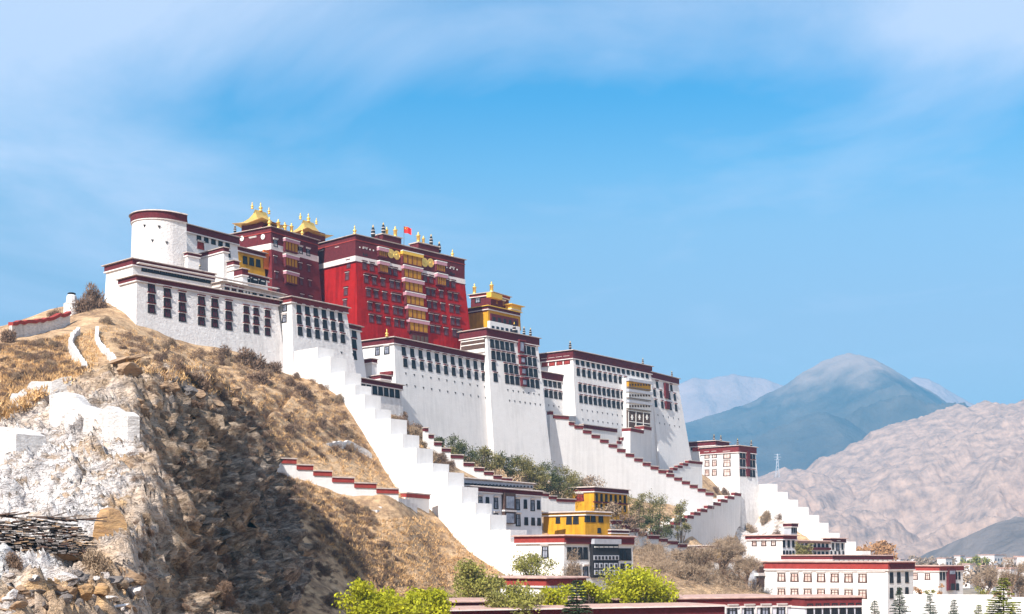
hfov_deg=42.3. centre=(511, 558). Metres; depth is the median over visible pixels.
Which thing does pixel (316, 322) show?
window
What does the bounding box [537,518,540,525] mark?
window
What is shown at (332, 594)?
dry shrub
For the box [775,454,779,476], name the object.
pylon
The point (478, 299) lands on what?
window
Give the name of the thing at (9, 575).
boulder
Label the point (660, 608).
long roof hall
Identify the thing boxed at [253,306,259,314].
window
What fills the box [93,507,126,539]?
boulder
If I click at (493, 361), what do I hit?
window
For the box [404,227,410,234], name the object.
flag
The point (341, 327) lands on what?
window
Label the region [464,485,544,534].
grey trimmed house
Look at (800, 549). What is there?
budding tree
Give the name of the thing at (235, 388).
boulder
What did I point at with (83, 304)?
dry shrub
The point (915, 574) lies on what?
window
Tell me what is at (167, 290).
window
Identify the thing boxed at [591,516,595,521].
window
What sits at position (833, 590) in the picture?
window
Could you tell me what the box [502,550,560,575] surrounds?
budding tree
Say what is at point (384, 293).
window
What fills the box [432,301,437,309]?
window
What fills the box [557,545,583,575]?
bare tree
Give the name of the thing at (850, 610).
window
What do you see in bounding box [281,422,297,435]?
dry shrub
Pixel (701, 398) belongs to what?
snow mountains
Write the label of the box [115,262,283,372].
wing
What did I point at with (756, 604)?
building
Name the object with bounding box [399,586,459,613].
willow
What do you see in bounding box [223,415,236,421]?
dry shrub
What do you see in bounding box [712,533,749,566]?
bare tree
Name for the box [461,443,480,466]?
evergreen shrub
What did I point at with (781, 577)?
window
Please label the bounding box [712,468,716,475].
window
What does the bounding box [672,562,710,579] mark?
bare tree
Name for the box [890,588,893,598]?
window
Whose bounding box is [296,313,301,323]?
window
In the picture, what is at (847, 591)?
window
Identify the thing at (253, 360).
dry shrub
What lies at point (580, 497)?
window
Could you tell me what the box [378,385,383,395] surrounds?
window
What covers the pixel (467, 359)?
window
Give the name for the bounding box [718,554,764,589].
bare tree
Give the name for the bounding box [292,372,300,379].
dry shrub
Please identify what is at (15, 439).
edge wall
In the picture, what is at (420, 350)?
window
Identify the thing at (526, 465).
evergreen shrub
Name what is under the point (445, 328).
window
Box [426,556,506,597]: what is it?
budding tree
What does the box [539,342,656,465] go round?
white palace
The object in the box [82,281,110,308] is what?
dry shrub
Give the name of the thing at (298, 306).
window
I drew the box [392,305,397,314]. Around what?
window
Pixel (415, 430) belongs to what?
dry shrub
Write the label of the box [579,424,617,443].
landing parapet
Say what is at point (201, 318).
window
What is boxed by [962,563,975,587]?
town building
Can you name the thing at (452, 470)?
dry shrub
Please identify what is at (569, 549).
window
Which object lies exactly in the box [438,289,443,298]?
window
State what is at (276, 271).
window
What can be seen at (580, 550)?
window
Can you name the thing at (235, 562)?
dry shrub
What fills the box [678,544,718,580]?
bare tree
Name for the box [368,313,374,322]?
window
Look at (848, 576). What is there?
window
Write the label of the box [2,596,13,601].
boulder
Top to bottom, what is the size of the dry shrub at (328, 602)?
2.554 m
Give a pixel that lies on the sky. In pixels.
(771, 190)
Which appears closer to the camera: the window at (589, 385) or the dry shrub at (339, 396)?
the dry shrub at (339, 396)
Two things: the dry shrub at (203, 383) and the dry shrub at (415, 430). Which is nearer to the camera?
the dry shrub at (203, 383)
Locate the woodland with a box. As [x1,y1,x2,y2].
[903,555,1023,588]
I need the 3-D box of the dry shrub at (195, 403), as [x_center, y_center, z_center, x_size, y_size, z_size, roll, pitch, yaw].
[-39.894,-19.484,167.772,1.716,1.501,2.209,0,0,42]
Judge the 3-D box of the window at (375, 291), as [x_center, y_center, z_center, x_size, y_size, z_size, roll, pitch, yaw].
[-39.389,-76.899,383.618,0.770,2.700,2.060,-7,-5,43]
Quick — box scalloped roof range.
[779,555,894,560]
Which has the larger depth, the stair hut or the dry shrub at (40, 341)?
the stair hut
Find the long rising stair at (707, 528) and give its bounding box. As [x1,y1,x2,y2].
[646,492,741,544]
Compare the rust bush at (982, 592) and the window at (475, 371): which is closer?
the rust bush at (982, 592)
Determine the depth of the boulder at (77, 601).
76.86 m
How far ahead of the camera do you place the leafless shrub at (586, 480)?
371.11 m
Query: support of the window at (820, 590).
in the building at (880, 582)
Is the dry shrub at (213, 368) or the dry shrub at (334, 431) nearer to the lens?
the dry shrub at (213, 368)
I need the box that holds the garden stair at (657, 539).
[610,520,704,563]
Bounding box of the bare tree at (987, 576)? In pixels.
[968,565,1001,594]
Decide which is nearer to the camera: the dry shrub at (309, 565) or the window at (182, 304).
the dry shrub at (309, 565)
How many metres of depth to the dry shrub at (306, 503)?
203.79 m
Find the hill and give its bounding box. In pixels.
[0,303,808,613]
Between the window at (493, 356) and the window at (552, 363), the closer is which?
the window at (493, 356)
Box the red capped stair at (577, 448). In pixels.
[546,411,713,518]
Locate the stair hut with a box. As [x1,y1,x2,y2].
[782,523,799,534]
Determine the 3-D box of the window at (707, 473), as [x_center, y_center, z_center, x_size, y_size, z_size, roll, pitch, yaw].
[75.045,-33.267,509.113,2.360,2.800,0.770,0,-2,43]
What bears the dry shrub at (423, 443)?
on the hill
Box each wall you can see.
[0,427,45,463]
[8,311,70,337]
[10,376,71,403]
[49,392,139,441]
[277,457,399,501]
[326,440,371,457]
[399,492,430,512]
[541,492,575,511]
[710,559,745,575]
[895,594,1023,613]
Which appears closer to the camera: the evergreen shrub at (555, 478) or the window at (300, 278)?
the evergreen shrub at (555, 478)
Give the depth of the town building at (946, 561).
1098.47 m
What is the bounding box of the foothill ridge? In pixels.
[747,411,866,476]
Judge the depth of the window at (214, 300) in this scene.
314.95 m
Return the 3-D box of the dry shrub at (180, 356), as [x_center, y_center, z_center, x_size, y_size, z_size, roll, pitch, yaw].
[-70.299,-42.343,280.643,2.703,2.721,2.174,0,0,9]
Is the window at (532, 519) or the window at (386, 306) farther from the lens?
the window at (386, 306)
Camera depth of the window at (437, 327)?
400.76 m
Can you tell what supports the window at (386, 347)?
in the great bastion
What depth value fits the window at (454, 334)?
405.78 m
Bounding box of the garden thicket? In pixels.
[633,523,762,593]
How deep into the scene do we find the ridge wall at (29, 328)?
276.42 m
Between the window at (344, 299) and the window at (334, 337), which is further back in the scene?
the window at (344, 299)
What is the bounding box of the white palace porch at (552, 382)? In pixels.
[541,371,563,418]
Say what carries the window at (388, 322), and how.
in the crimson palace at (379, 284)
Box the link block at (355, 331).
[348,323,366,377]
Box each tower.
[275,295,355,375]
[457,323,551,474]
[651,371,691,469]
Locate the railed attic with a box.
[464,477,535,489]
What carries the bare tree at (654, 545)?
on the hill
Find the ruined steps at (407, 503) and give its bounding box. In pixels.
[375,498,416,512]
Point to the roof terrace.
(694, 446)
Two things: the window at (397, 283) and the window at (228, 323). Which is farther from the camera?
the window at (397, 283)
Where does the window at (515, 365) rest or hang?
in the bastion tower at (516, 415)
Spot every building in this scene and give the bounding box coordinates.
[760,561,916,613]
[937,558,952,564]
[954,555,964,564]
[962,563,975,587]
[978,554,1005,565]
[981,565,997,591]
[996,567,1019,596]
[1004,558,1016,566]
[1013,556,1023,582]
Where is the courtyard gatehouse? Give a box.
[743,534,799,560]
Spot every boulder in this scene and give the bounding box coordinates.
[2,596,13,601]
[3,573,14,577]
[6,589,17,598]
[9,601,27,610]
[16,585,28,591]
[17,593,23,599]
[28,577,39,581]
[31,589,45,594]
[50,581,66,590]
[55,591,68,594]
[57,548,78,560]
[58,572,77,581]
[59,593,72,603]
[64,586,76,593]
[67,577,79,586]
[72,569,82,576]
[73,583,94,601]
[75,597,83,606]
[79,573,89,581]
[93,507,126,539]
[93,576,99,581]
[93,583,109,596]
[94,605,99,612]
[101,572,109,578]
[106,595,117,598]
[107,354,147,363]
[109,576,123,583]
[114,603,127,607]
[117,362,142,377]
[117,580,128,588]
[119,567,146,584]
[124,576,133,583]
[126,605,137,611]
[127,588,134,598]
[131,584,141,594]
[140,402,149,410]
[160,384,167,389]
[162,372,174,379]
[164,381,174,391]
[169,395,174,403]
[172,382,180,390]
[182,385,197,395]
[184,391,192,397]
[195,389,206,398]
[212,399,224,406]
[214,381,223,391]
[227,397,242,404]
[230,385,241,391]
[231,404,240,410]
[246,411,255,415]
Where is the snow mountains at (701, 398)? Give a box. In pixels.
[678,374,974,422]
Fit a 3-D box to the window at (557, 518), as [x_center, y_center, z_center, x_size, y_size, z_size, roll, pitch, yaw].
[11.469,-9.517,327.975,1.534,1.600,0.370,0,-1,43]
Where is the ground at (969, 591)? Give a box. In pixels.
[963,588,1023,596]
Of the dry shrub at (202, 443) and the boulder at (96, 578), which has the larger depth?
the dry shrub at (202, 443)
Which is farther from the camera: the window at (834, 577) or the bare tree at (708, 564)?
the bare tree at (708, 564)
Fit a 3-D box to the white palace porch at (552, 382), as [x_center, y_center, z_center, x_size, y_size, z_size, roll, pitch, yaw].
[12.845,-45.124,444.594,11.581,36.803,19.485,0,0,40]
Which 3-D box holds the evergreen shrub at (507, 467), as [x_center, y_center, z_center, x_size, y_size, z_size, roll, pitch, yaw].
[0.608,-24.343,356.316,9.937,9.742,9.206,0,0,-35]
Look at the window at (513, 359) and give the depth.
405.88 m
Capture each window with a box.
[147,291,155,302]
[147,302,155,313]
[148,281,155,291]
[163,286,171,296]
[163,296,171,306]
[163,306,171,317]
[178,290,186,300]
[178,300,186,311]
[178,311,186,321]
[197,240,204,249]
[197,294,205,304]
[197,304,205,314]
[197,315,205,325]
[211,296,218,306]
[211,306,218,317]
[211,317,218,327]
[225,299,232,309]
[225,309,232,319]
[225,319,232,330]
[243,256,247,264]
[243,304,249,314]
[243,312,249,322]
[243,322,249,332]
[249,236,256,246]
[249,257,253,265]
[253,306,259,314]
[253,314,259,323]
[253,324,259,333]
[256,259,260,267]
[264,308,270,316]
[264,316,270,325]
[264,326,270,335]
[273,238,277,246]
[273,254,277,263]
[274,270,279,279]
[281,313,286,322]
[282,302,286,311]
[296,303,301,313]
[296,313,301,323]
[297,324,303,335]
[298,245,302,253]
[298,261,302,270]
[299,276,303,285]
[305,304,310,314]
[305,314,310,325]
[306,247,310,256]
[306,326,311,337]
[307,263,311,272]
[308,278,312,287]
[313,306,318,316]
[313,316,319,327]
[315,328,320,338]
[322,307,326,317]
[322,318,327,328]
[323,329,328,340]
[329,309,334,319]
[331,319,335,330]
[332,331,336,341]
[338,311,342,320]
[339,321,343,331]
[340,332,345,342]
[342,298,347,306]
[343,286,347,295]
[344,271,349,280]
[351,337,356,348]
[352,328,356,337]
[352,348,356,359]
[362,260,367,269]
[363,273,369,283]
[365,287,371,296]
[367,301,372,310]
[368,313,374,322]
[369,262,374,271]
[371,275,377,284]
[373,289,378,298]
[373,384,377,394]
[374,345,379,355]
[375,302,380,311]
[376,315,381,323]
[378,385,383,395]
[380,277,385,286]
[382,290,387,299]
[383,344,389,354]
[384,304,388,313]
[384,386,389,396]
[385,316,390,325]
[387,266,392,274]
[389,279,394,288]
[390,386,394,397]
[391,292,396,301]
[392,267,397,276]
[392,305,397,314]
[393,317,398,326]
[395,280,400,289]
[395,387,400,398]
[396,293,401,302]
[398,307,403,315]
[399,319,404,327]
[401,345,405,355]
[403,356,407,367]
[410,347,414,357]
[411,358,415,368]
[418,348,422,358]
[419,360,424,369]
[422,273,427,282]
[425,286,430,295]
[426,299,431,308]
[426,350,430,360]
[427,361,432,371]
[428,274,433,283]
[428,312,433,321]
[430,324,434,333]
[431,288,435,296]
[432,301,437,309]
[434,313,439,322]
[434,351,439,361]
[435,325,440,334]
[436,363,440,372]
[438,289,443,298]
[440,302,445,310]
[442,314,446,323]
[442,353,446,363]
[443,326,448,335]
[443,364,447,374]
[447,291,451,299]
[449,303,453,312]
[450,316,454,325]
[450,355,454,364]
[451,279,455,288]
[451,366,455,375]
[452,328,456,336]
[453,293,457,300]
[455,305,459,313]
[455,317,460,326]
[458,356,462,366]
[459,367,463,376]
[466,358,470,367]
[467,368,470,378]
[473,359,477,368]
[474,370,478,379]
[475,296,480,302]
[478,494,483,502]
[480,361,484,370]
[481,371,484,380]
[489,337,494,347]
[491,349,495,359]
[491,360,495,370]
[493,371,497,381]
[493,495,499,508]
[495,338,499,348]
[496,350,500,360]
[500,339,504,349]
[501,351,505,360]
[503,362,507,372]
[504,373,509,383]
[505,340,509,350]
[506,352,510,361]
[509,363,513,373]
[510,341,514,351]
[510,374,514,384]
[511,352,515,362]
[514,364,518,373]
[515,375,519,384]
[516,497,521,509]
[516,512,520,525]
[524,517,527,524]
[526,344,530,354]
[528,355,531,365]
[529,366,533,376]
[530,378,534,387]
[530,498,535,510]
[531,345,535,355]
[531,517,534,525]
[532,356,536,366]
[533,367,537,377]
[535,378,539,388]
[537,500,540,509]
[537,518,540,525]
[540,544,548,557]
[541,358,547,366]
[544,388,548,397]
[549,357,554,365]
[549,389,552,397]
[554,390,557,398]
[555,517,559,523]
[556,356,562,365]
[566,516,571,524]
[567,547,571,559]
[572,547,577,559]
[573,516,578,523]
[575,492,583,500]
[576,367,580,375]
[578,382,581,391]
[578,547,582,559]
[579,394,582,402]
[582,368,585,376]
[583,383,586,392]
[583,547,587,559]
[583,564,589,576]
[584,395,587,403]
[584,515,589,521]
[587,369,591,377]
[588,384,591,392]
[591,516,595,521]
[598,371,601,379]
[598,397,601,405]
[598,516,603,522]
[602,387,605,395]
[603,372,606,380]
[619,548,622,560]
[623,548,626,560]
[627,548,631,560]
[704,459,709,466]
[704,469,709,475]
[711,459,716,465]
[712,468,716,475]
[723,451,730,458]
[723,459,730,466]
[723,468,730,475]
[727,604,738,613]
[744,604,755,613]
[751,539,756,545]
[760,539,765,545]
[760,603,771,613]
[770,539,775,545]
[776,603,787,613]
[777,571,785,581]
[777,587,785,594]
[789,587,798,594]
[790,571,798,581]
[802,587,811,593]
[803,572,811,581]
[807,603,812,613]
[815,603,821,613]
[816,572,825,581]
[816,587,825,593]
[823,603,829,613]
[830,572,838,581]
[830,588,838,594]
[831,603,837,613]
[836,540,840,550]
[839,603,845,613]
[843,572,852,582]
[843,588,852,594]
[847,603,853,613]
[855,603,861,613]
[857,572,866,582]
[857,588,866,598]
[890,572,893,582]
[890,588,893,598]
[897,572,900,582]
[905,572,908,582]
[913,572,917,579]
[924,572,930,579]
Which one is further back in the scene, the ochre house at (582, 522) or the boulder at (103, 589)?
the ochre house at (582, 522)
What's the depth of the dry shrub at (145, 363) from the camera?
203.77 m
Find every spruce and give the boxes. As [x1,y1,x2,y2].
[560,580,592,613]
[869,600,880,613]
[889,587,910,613]
[922,594,937,613]
[948,600,959,613]
[973,605,982,613]
[983,577,1021,613]
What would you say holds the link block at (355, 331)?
on the hill
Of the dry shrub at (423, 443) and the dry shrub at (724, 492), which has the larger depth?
the dry shrub at (724, 492)
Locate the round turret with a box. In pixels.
[129,209,187,266]
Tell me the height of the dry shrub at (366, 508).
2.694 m
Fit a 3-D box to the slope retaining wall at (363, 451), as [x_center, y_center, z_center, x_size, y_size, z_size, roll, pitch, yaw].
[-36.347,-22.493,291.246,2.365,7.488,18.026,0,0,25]
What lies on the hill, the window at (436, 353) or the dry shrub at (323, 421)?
the dry shrub at (323, 421)
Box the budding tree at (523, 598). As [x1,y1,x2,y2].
[480,571,551,613]
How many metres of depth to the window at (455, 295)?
407.77 m
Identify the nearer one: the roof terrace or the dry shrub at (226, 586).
the dry shrub at (226, 586)
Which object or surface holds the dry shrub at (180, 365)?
on the hill
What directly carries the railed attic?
on the grey trimmed house at (520, 509)
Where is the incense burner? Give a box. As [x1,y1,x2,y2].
[63,292,78,315]
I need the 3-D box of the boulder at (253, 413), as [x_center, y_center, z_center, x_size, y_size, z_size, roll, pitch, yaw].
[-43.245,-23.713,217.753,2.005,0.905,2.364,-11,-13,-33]
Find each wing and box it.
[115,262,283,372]
[230,202,333,300]
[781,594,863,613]
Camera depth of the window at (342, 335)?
340.12 m
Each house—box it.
[186,221,241,260]
[211,280,287,298]
[247,272,271,289]
[361,377,405,417]
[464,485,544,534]
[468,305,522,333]
[510,534,636,595]
[542,511,613,534]
[568,486,629,522]
[699,439,758,528]
[748,562,765,590]
[913,565,965,594]
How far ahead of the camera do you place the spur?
1697.91 m
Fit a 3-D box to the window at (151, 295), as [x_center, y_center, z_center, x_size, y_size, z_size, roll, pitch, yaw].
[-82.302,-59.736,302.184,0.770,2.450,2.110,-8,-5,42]
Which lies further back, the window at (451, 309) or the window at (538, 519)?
the window at (451, 309)
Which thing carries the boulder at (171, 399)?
on the hill
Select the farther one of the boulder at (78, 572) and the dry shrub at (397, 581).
the dry shrub at (397, 581)
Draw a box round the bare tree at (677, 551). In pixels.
[667,547,693,561]
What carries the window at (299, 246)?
in the maroon palace wing at (293, 270)
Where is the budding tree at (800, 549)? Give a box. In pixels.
[793,541,814,554]
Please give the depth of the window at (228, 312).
317.65 m
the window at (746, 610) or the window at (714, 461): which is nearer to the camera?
the window at (746, 610)
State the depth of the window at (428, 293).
399.20 m
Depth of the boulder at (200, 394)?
173.40 m
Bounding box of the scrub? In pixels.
[0,330,481,613]
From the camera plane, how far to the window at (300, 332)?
328.93 m
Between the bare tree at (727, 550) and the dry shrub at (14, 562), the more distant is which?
the bare tree at (727, 550)
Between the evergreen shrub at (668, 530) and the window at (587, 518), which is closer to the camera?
the window at (587, 518)
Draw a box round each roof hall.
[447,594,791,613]
[448,602,728,613]
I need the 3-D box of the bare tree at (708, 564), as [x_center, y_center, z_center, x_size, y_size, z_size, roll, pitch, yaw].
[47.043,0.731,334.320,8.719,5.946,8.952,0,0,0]
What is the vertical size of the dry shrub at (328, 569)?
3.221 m
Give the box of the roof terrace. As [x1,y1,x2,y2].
[689,436,730,460]
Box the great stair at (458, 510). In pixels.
[294,347,526,574]
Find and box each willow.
[329,576,442,613]
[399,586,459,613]
[538,583,575,604]
[577,580,616,603]
[595,560,640,597]
[599,562,679,602]
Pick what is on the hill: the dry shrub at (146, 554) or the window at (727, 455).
the dry shrub at (146, 554)
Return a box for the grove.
[856,540,898,560]
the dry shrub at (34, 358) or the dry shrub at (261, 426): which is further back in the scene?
the dry shrub at (34, 358)
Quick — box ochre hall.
[237,246,268,275]
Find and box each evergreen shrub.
[434,436,444,446]
[444,432,469,453]
[447,446,460,453]
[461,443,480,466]
[466,445,504,470]
[477,456,506,474]
[497,450,524,480]
[507,454,544,483]
[521,464,551,489]
[532,459,559,494]
[540,466,573,497]
[548,464,581,497]
[561,470,584,496]
[627,492,647,527]
[633,514,656,534]
[643,488,672,534]
[651,498,673,538]
[673,499,691,542]
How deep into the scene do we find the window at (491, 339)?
399.10 m
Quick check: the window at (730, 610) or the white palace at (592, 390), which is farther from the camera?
the white palace at (592, 390)
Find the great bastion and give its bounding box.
[361,329,488,460]
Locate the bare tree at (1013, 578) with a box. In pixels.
[990,554,1023,596]
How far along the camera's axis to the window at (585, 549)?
266.64 m
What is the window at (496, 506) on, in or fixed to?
in the grey trimmed house at (520, 509)
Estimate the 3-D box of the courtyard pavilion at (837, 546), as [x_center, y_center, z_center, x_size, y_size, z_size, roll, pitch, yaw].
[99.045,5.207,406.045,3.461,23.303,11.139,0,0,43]
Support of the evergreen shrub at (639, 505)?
on the hill
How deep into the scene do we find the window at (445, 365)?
383.20 m
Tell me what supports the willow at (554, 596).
on the ground at (969, 591)
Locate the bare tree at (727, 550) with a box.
[695,536,741,582]
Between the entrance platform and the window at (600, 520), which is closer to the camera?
the window at (600, 520)
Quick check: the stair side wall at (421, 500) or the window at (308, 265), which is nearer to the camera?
the stair side wall at (421, 500)
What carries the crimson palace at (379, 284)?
on the great bastion
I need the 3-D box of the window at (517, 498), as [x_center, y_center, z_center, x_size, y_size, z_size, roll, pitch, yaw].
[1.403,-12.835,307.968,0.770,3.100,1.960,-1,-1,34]
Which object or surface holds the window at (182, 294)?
in the wing at (199, 315)
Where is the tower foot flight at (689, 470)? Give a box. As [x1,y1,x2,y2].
[666,460,702,487]
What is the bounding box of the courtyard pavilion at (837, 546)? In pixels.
[820,538,848,554]
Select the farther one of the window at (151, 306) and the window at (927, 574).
the window at (927, 574)
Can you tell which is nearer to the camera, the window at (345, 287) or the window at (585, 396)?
the window at (345, 287)
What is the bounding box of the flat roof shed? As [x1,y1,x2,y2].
[485,575,590,594]
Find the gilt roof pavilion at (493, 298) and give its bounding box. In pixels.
[468,281,510,307]
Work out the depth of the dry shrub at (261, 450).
183.52 m
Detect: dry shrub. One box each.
[0,327,17,342]
[5,551,23,570]
[12,371,25,380]
[26,355,39,360]
[28,340,40,346]
[36,337,45,345]
[41,352,49,359]
[46,307,61,316]
[48,339,56,346]
[59,358,72,364]
[70,290,96,314]
[75,365,86,370]
[79,545,115,575]
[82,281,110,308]
[99,316,112,324]
[138,360,148,366]
[140,512,151,528]
[141,409,151,418]
[142,548,151,564]
[146,336,153,345]
[146,528,154,536]
[153,353,162,361]
[156,350,168,359]
[158,401,163,409]
[160,342,170,348]
[167,336,176,346]
[174,360,187,374]
[176,354,186,362]
[177,456,186,469]
[177,562,188,575]
[180,603,190,609]
[185,371,198,382]
[191,371,213,392]
[191,399,205,409]
[195,438,208,451]
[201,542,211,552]
[206,416,219,435]
[209,364,217,376]
[211,344,231,356]
[211,373,218,384]
[215,580,232,596]
[217,389,227,401]
[218,553,231,565]
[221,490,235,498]
[222,379,229,389]
[222,593,234,609]
[223,358,230,365]
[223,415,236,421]
[231,583,237,598]
[232,559,239,568]
[233,346,269,370]
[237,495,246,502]
[244,367,273,385]
[250,603,259,613]
[255,423,264,430]
[256,446,264,462]
[256,546,265,557]
[260,602,270,613]
[267,360,282,373]
[268,440,274,451]
[268,514,274,522]
[272,596,290,610]
[275,493,290,506]
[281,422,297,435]
[283,413,292,421]
[284,585,290,591]
[285,376,296,386]
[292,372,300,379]
[292,484,301,494]
[294,382,314,398]
[297,585,303,594]
[299,450,309,456]
[300,485,307,493]
[302,499,309,506]
[306,561,314,572]
[307,422,315,431]
[311,539,327,553]
[315,417,327,425]
[315,423,326,429]
[315,560,325,571]
[320,570,327,576]
[322,596,341,609]
[323,523,333,534]
[324,564,332,575]
[327,591,341,604]
[331,427,338,435]
[332,392,343,401]
[338,424,349,432]
[342,427,354,437]
[344,533,352,543]
[345,504,352,513]
[349,441,354,451]
[362,505,369,510]
[368,567,376,575]
[377,543,384,548]
[379,540,389,548]
[394,578,403,587]
[396,414,409,428]
[401,411,407,419]
[409,425,422,439]
[410,420,422,431]
[419,440,427,448]
[437,452,443,462]
[437,460,454,471]
[441,452,449,464]
[449,459,455,467]
[712,486,718,493]
[721,487,729,494]
[745,523,757,532]
[760,510,770,525]
[773,513,781,519]
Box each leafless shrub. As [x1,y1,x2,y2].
[578,475,606,486]
[591,500,627,528]
[617,511,645,541]
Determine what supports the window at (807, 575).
in the building at (880, 582)
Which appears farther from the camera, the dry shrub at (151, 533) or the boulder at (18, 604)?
the dry shrub at (151, 533)
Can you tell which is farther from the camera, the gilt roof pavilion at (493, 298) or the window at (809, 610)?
the gilt roof pavilion at (493, 298)
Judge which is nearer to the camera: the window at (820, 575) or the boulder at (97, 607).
the boulder at (97, 607)
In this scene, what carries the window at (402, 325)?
in the crimson palace at (379, 284)
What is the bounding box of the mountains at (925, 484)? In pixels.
[758,399,1023,561]
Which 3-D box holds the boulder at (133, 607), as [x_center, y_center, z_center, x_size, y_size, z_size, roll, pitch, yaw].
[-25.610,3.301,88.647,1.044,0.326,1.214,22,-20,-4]
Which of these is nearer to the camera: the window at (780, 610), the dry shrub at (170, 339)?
the window at (780, 610)
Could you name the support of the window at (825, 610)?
in the building at (823, 604)
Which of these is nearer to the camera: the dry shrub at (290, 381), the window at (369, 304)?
the dry shrub at (290, 381)
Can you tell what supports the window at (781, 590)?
in the building at (880, 582)
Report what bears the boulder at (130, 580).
on the hill
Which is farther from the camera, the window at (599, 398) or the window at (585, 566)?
the window at (599, 398)
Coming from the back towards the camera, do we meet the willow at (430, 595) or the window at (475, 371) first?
the window at (475, 371)
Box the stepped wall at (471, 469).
[422,427,512,480]
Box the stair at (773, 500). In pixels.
[759,484,870,554]
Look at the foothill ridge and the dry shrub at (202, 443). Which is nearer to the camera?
the dry shrub at (202, 443)
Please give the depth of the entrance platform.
459.53 m
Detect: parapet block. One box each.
[183,251,201,269]
[198,246,230,281]
[226,260,240,282]
[227,268,249,293]
[364,358,378,377]
[368,374,393,381]
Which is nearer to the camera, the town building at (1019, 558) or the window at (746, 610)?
the window at (746, 610)
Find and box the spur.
[920,516,1023,559]
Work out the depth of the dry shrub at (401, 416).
333.42 m
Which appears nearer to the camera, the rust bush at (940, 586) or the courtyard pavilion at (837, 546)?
the rust bush at (940, 586)
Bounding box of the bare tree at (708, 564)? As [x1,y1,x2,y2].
[696,560,713,567]
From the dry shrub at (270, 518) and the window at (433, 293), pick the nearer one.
the dry shrub at (270, 518)
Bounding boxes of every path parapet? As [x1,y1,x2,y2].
[68,327,87,368]
[95,326,116,360]
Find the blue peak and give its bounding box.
[685,353,968,445]
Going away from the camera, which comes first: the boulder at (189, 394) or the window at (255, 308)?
the boulder at (189, 394)
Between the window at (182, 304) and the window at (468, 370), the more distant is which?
the window at (468, 370)
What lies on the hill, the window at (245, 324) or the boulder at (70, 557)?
the boulder at (70, 557)
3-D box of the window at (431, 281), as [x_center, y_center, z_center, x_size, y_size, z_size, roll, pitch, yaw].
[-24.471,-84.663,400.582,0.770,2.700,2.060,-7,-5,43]
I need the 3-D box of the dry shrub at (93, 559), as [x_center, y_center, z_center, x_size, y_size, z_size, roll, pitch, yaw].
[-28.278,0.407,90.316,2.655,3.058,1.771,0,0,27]
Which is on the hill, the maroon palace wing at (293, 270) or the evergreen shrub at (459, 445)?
the evergreen shrub at (459, 445)
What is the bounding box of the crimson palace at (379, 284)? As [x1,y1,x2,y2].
[318,223,469,349]
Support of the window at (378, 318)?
in the crimson palace at (379, 284)
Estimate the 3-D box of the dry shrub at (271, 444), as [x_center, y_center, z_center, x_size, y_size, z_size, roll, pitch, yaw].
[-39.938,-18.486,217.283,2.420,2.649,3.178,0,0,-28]
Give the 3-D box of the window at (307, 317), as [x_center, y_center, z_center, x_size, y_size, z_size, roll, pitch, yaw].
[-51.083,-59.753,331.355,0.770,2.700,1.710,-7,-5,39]
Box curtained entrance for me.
[622,378,652,427]
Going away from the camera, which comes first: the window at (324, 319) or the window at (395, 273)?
the window at (324, 319)
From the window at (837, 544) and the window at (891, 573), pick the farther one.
the window at (837, 544)
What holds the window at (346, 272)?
in the crimson palace at (379, 284)
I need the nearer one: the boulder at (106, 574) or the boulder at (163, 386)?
the boulder at (106, 574)
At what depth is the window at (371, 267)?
383.34 m
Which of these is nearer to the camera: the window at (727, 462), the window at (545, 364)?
the window at (545, 364)
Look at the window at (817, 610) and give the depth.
208.93 m
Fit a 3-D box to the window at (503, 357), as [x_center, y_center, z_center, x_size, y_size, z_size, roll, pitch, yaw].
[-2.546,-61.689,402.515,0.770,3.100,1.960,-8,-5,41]
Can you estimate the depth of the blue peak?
6536.16 m
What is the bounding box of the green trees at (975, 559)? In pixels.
[955,554,991,568]
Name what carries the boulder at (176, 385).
on the hill
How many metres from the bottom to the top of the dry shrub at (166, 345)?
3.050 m
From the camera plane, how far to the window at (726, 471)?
502.91 m
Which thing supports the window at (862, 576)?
in the building at (880, 582)
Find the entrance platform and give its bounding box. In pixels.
[621,425,651,461]
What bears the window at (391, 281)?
in the crimson palace at (379, 284)
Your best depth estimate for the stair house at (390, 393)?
347.91 m
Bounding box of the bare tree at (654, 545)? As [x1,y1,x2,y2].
[644,542,665,555]
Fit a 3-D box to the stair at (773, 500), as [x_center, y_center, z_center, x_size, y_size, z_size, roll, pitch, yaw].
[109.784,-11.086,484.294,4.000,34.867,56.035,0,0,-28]
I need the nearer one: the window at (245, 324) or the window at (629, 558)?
the window at (629, 558)
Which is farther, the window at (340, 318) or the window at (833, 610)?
the window at (340, 318)
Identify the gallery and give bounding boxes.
[102,257,216,306]
[795,540,833,554]
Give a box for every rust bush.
[914,586,922,593]
[923,590,935,593]
[937,583,944,593]
[974,586,989,594]
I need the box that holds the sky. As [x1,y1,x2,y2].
[0,0,1023,404]
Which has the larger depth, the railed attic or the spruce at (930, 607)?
the railed attic
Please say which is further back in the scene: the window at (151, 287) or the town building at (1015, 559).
the town building at (1015, 559)
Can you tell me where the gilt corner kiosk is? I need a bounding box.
[504,303,524,330]
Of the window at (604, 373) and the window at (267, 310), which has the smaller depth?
the window at (267, 310)
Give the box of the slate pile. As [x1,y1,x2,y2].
[0,511,106,554]

